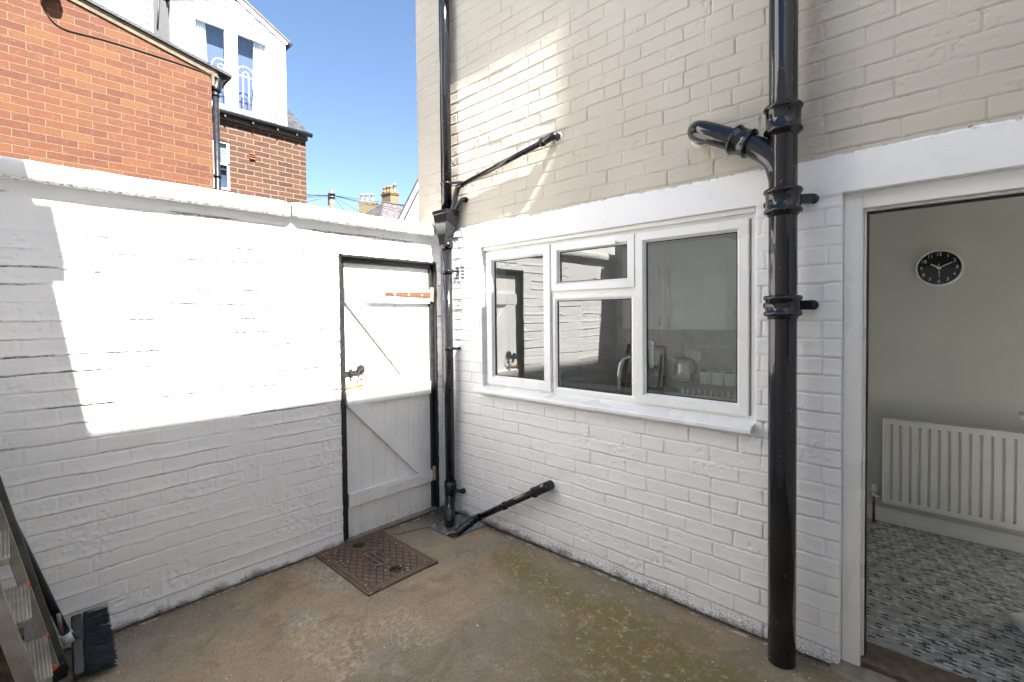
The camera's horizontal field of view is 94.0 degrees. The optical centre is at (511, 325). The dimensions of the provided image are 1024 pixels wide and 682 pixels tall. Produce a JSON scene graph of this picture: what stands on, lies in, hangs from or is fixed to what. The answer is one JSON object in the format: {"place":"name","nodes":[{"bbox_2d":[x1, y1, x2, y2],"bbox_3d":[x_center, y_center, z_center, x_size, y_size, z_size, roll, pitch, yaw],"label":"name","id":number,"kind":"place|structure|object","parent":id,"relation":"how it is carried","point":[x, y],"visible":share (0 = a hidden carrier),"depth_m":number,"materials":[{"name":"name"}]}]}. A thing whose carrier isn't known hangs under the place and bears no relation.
{"place":"outdoors","nodes":[
{"label":"outdoors","id":0,"kind":"place"},
{"bbox_2d":[0,628,23,681],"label":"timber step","id":1,"kind":"object","parent":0,"point":[6,674],"visible":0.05,"depth_m":1.90,"materials":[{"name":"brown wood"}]},
{"bbox_2d":[94,0,312,203],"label":"brick house","id":2,"kind":"structure","parent":0,"point":[265,134],"depth_m":7.29,"materials":[{"name":"brick"}]},
{"bbox_2d":[94,0,136,22],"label":"window","id":3,"kind":"structure","parent":2,"relation":"in","point":[132,3],"depth_m":6.20,"materials":[{"name":"plastic"}]},
{"bbox_2d":[213,140,229,189],"bbox_3d":[-4.344,-2.379,7.084,0.105,0.715,0.249,1,2,43],"label":"window","id":4,"kind":"structure","parent":2,"relation":"in","point":[224,146],"depth_m":7.13,"materials":[{"name":"plastic"}]},
{"bbox_2d":[185,8,273,121],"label":"french doors","id":5,"kind":"structure","parent":2,"relation":"in","point":[207,38],"depth_m":7.16,"materials":[{"name":"plastic"}]},
{"bbox_2d":[247,0,417,212],"label":"sky","id":6,"kind":"structure","parent":0,"point":[351,72],"materials":[{"name":"blue"}]},
{"bbox_2d":[358,193,378,213],"bbox_3d":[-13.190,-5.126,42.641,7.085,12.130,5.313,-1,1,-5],"label":"chimney","id":7,"kind":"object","parent":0,"point":[365,208],"depth_m":40.09,"materials":[{"name":"brick"}]},
{"bbox_2d":[331,563,424,591],"bbox_3d":[-0.159,1.666,1.117,4.200,0.180,3.400,1,2,43],"label":"ground bed","id":8,"kind":"object","parent":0,"point":[376,588],"depth_m":2.92,"materials":[{"name":"concrete"}]},
{"bbox_2d":[0,156,443,649],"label":"garden wall","id":9,"kind":"structure","parent":8,"relation":"on","point":[170,412],"depth_m":2.45,"materials":[{"name":"brick"}]},
{"bbox_2d":[338,253,439,541],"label":"yard gate","id":10,"kind":"structure","parent":9,"relation":"attached to","point":[388,365],"depth_m":3.44,"materials":[{"name":"paint"}]},
{"bbox_2d":[429,514,483,538],"bbox_3d":[-0.393,1.468,3.435,0.279,0.063,0.296,1,2,43],"label":"drain gully","id":11,"kind":"object","parent":8,"relation":"on","point":[450,532],"visible":0.58,"depth_m":3.48,"materials":[{"name":"paint"}]},
{"bbox_2d":[455,480,554,535],"bbox_3d":[-0.052,1.237,3.230,0.771,0.510,0.148,0,2,31],"label":"waste pipe","id":12,"kind":"object","parent":11,"relation":"on","point":[534,492],"visible":1,"depth_m":3.19,"materials":[{"name":"black plastic"}]},
{"bbox_2d":[416,0,1023,681],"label":"brick house","id":13,"kind":"structure","parent":8,"relation":"on","point":[912,104],"depth_m":2.39,"materials":[{"name":"brick"}]},
{"bbox_2d":[432,0,465,526],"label":"downpipe","id":14,"kind":"object","parent":13,"relation":"attached to","point":[445,218],"visible":0.98,"depth_m":3.56,"materials":[{"name":"black plastic"}]},
{"bbox_2d":[453,197,467,211],"bbox_3d":[-0.379,-0.894,3.521,0.120,0.112,0.054,-1,1,-2],"label":"overflow elbow","id":15,"kind":"object","parent":14,"relation":"attached to","point":[460,202],"visible":1,"depth_m":3.50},
{"bbox_2d":[450,132,561,208],"bbox_3d":[-0.082,-1.012,3.230,0.995,0.364,0.077,1,2,42],"label":"waste pipe","id":16,"kind":"object","parent":13,"relation":"attached to","point":[549,138],"visible":0.94,"depth_m":3.16,"materials":[{"name":"black plastic"}]},
{"bbox_2d":[473,208,755,434],"bbox_3d":[0.461,-0.034,2.859,1.872,1.040,0.181,1,2,43],"label":"window","id":17,"kind":"structure","parent":13,"relation":"in","point":[739,416],"depth_m":2.64,"materials":[{"name":"white plastic"}]},
{"bbox_2d":[1018,411,1023,419],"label":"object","id":18,"kind":"structure","parent":13,"relation":"in","point":[1021,414],"depth_m":2.14,"materials":[{"name":"plastic"}]},
{"bbox_2d":[328,506,439,561],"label":"gateway slab","id":19,"kind":"structure","parent":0,"point":[411,516],"depth_m":3.48,"materials":[{"name":"grey concrete"}]},
{"bbox_2d":[365,183,403,218],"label":"terraced house","id":20,"kind":"structure","parent":0,"point":[390,194],"depth_m":34.29,"materials":[{"name":"stone"}]},
{"bbox_2d":[397,178,418,221],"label":"rendered house","id":21,"kind":"structure","parent":0,"point":[409,211],"depth_m":11.81,"materials":[{"name":"paint"}]},
{"bbox_2d":[57,506,851,681],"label":"yard floor","id":22,"kind":"structure","parent":0,"point":[485,602],"depth_m":2.27,"materials":[{"name":"concrete"}]},
{"bbox_2d":[0,476,68,681],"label":"step ladder","id":23,"kind":"object","parent":22,"relation":"on","point":[41,658],"visible":1,"depth_m":1.86,"materials":[{"name":"metal"}]},
{"bbox_2d":[17,522,117,679],"bbox_3d":[-1.959,0.896,1.982,0.311,1.152,0.452,1,2,43],"label":"broom","id":24,"kind":"object","parent":22,"relation":"on","point":[100,651],"visible":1,"depth_m":2.05,"materials":[{"name":"black plastic"}]},
{"bbox_2d":[314,529,437,596],"bbox_3d":[-0.844,1.464,2.952,0.648,0.064,0.472,1,2,43],"label":"manhole cover","id":25,"kind":"object","parent":22,"relation":"on","point":[374,560],"visible":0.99,"depth_m":2.92,"materials":[{"name":"metal"}]},
{"bbox_2d":[687,0,819,669],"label":"soil stack","id":26,"kind":"object","parent":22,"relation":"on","point":[773,152],"visible":0.99,"depth_m":1.98,"materials":[{"name":"black plastic"}]},
{"bbox_2d":[505,196,1023,536],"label":"kitchen wall","id":27,"kind":"structure","parent":0,"point":[952,353],"depth_m":3.22,"materials":[{"name":"grey paint"}]},
{"bbox_2d":[622,244,665,328],"bbox_3d":[1.272,-0.345,4.416,0.421,0.743,0.309,1,2,43],"label":"wall cupboard","id":28,"kind":"object","parent":27,"relation":"attached to","point":[656,286],"depth_m":4.25,"materials":[{"name":"silver metal"}]},
{"bbox_2d":[622,244,665,328],"bbox_3d":[1.195,-0.343,4.334,0.421,0.741,0.018,1,2,43],"label":"cupboard door","id":29,"kind":"structure","parent":28,"relation":"in","point":[656,254],"depth_m":4.25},
{"bbox_2d":[582,300,735,378],"bbox_3d":[1.629,0.105,4.315,2.390,0.746,0.010,1,2,43],"label":"splashback","id":30,"kind":"object","parent":27,"relation":"attached to","point":[600,332],"visible":0.42,"depth_m":4.60,"materials":[{"name":"grey tile"}]},
{"bbox_2d":[685,351,700,360],"bbox_3d":[1.634,0.270,4.300,0.146,0.086,0.012,1,2,43],"label":"wall socket","id":31,"kind":"object","parent":30,"relation":"attached to","point":[695,355],"depth_m":4.29,"materials":[{"name":"plastic"}]},
{"bbox_2d":[666,238,735,329],"bbox_3d":[1.616,-0.341,4.094,0.509,0.743,0.309,1,2,43],"label":"wall cupboard","id":32,"kind":"object","parent":27,"relation":"attached to","point":[700,284],"depth_m":3.97,"materials":[{"name":"silver metal"}]},
{"bbox_2d":[666,238,726,329],"bbox_3d":[1.539,-0.339,4.012,0.509,0.741,0.018,1,2,43],"label":"cupboard door","id":33,"kind":"structure","parent":32,"relation":"in","point":[697,269],"depth_m":3.99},
{"bbox_2d":[915,249,963,285],"bbox_3d":[2.829,-0.383,3.161,0.242,0.242,0.028,1,2,43],"label":"wall clock","id":34,"kind":"object","parent":27,"relation":"attached to","point":[941,267],"depth_m":3.15,"materials":[{"name":"black plastic"}]},
{"bbox_2d":[867,504,1023,553],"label":"skirting board","id":35,"kind":"object","parent":27,"relation":"attached to","point":[1004,541],"visible":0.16,"depth_m":3.15,"materials":[{"name":"white wood"}]},
{"bbox_2d":[871,416,1023,531],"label":"radiator","id":36,"kind":"object","parent":27,"relation":"attached to","point":[972,473],"visible":1,"depth_m":3.07,"materials":[{"name":"metal"}]},
{"bbox_2d":[867,518,1023,681],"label":"kitchen floor","id":37,"kind":"structure","parent":0,"point":[949,604],"depth_m":2.46,"materials":[{"name":"tile"}]},
{"bbox_2d":[561,355,630,393],"bbox_3d":[0.721,0.801,3.355,2.390,1.228,0.570,1,2,43],"label":"sink counter","id":38,"kind":"object","parent":37,"relation":"on","point":[623,359],"visible":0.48,"depth_m":3.10,"materials":[{"name":"metal"}]},
{"bbox_2d":[682,388,735,401],"bbox_3d":[1.181,0.427,2.722,0.380,0.122,0.171,1,2,43],"label":"plate rack","id":39,"kind":"object","parent":38,"relation":"on","point":[706,394],"visible":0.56,"depth_m":2.70,"materials":[{"name":"silver metal"}]},
{"bbox_2d":[561,369,735,401],"bbox_3d":[1.432,0.937,4.116,2.390,0.905,0.586,1,2,43],"label":"kitchen counter","id":40,"kind":"object","parent":37,"relation":"on","point":[601,380],"visible":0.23,"depth_m":4.18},
{"bbox_2d":[561,380,601,389],"bbox_3d":[0.601,0.901,4.534,0.585,0.735,0.018,1,2,43],"label":"cupboard door","id":41,"kind":"structure","parent":40,"relation":"in","point":[586,385],"depth_m":4.46,"materials":[{"name":"grey"}]},
{"bbox_2d":[602,385,663,393],"bbox_3d":[1.036,0.906,4.127,0.585,0.735,0.018,1,2,43],"label":"cupboard door","id":42,"kind":"structure","parent":40,"relation":"in","point":[604,387],"depth_m":4.17,"materials":[{"name":"grey"}]},
{"bbox_2d":[671,355,696,382],"bbox_3d":[1.475,0.366,4.099,0.180,0.236,0.168,-1,1,2],"label":"kettle","id":43,"kind":"object","parent":40,"relation":"on","point":[682,370],"visible":1,"depth_m":4.04,"materials":[{"name":"metal"}]},
{"bbox_2d":[664,392,734,401],"bbox_3d":[1.470,0.911,3.720,0.585,0.735,0.018,1,2,43],"label":"cupboard door","id":44,"kind":"structure","parent":40,"relation":"in","point":[708,397],"depth_m":3.72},
{"bbox_2d":[700,365,711,383],"bbox_3d":[1.629,0.408,4.005,0.096,0.154,0.096,1,2,43],"label":"canister","id":45,"kind":"object","parent":40,"relation":"on","point":[705,376],"visible":0.99,"depth_m":3.97,"materials":[{"name":"ceramic"}]},
{"bbox_2d":[712,366,723,384],"bbox_3d":[1.702,0.409,3.937,0.096,0.154,0.096,1,2,43],"label":"canister","id":46,"kind":"object","parent":40,"relation":"on","point":[717,377],"visible":0.97,"depth_m":3.90,"materials":[{"name":"ceramic"}]},
{"bbox_2d":[724,367,735,386],"bbox_3d":[1.775,0.410,3.868,0.096,0.154,0.096,1,2,43],"label":"canister","id":47,"kind":"object","parent":40,"relation":"on","point":[730,378],"visible":0.91,"depth_m":3.83,"materials":[{"name":"ceramic"}]},
{"bbox_2d":[1011,612,1023,632],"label":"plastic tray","id":48,"kind":"object","parent":37,"relation":"on","point":[1017,619],"visible":1,"depth_m":2.25,"materials":[{"name":"plastic"}]},
{"label":"ground","id":49,"kind":"structure","parent":0,"visible":0},
{"bbox_2d":[0,0,231,190],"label":"brick house","id":50,"kind":"structure","parent":49,"relation":"on","point":[74,100],"depth_m":5.00,"materials":[{"name":"brick"}]},
{"bbox_2d":[44,0,211,80],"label":"cable","id":51,"kind":"object","parent":50,"relation":"attached to","point":[118,43],"visible":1,"depth_m":5.07,"materials":[{"name":"plastic"}]},
{"bbox_2d":[307,189,403,213],"bbox_3d":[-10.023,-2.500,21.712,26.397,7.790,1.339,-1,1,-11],"label":"telegraph pole","id":52,"kind":"object","parent":49,"relation":"on","point":[331,195],"visible":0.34,"depth_m":21.94,"materials":[{"name":"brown wood"}]}
]}

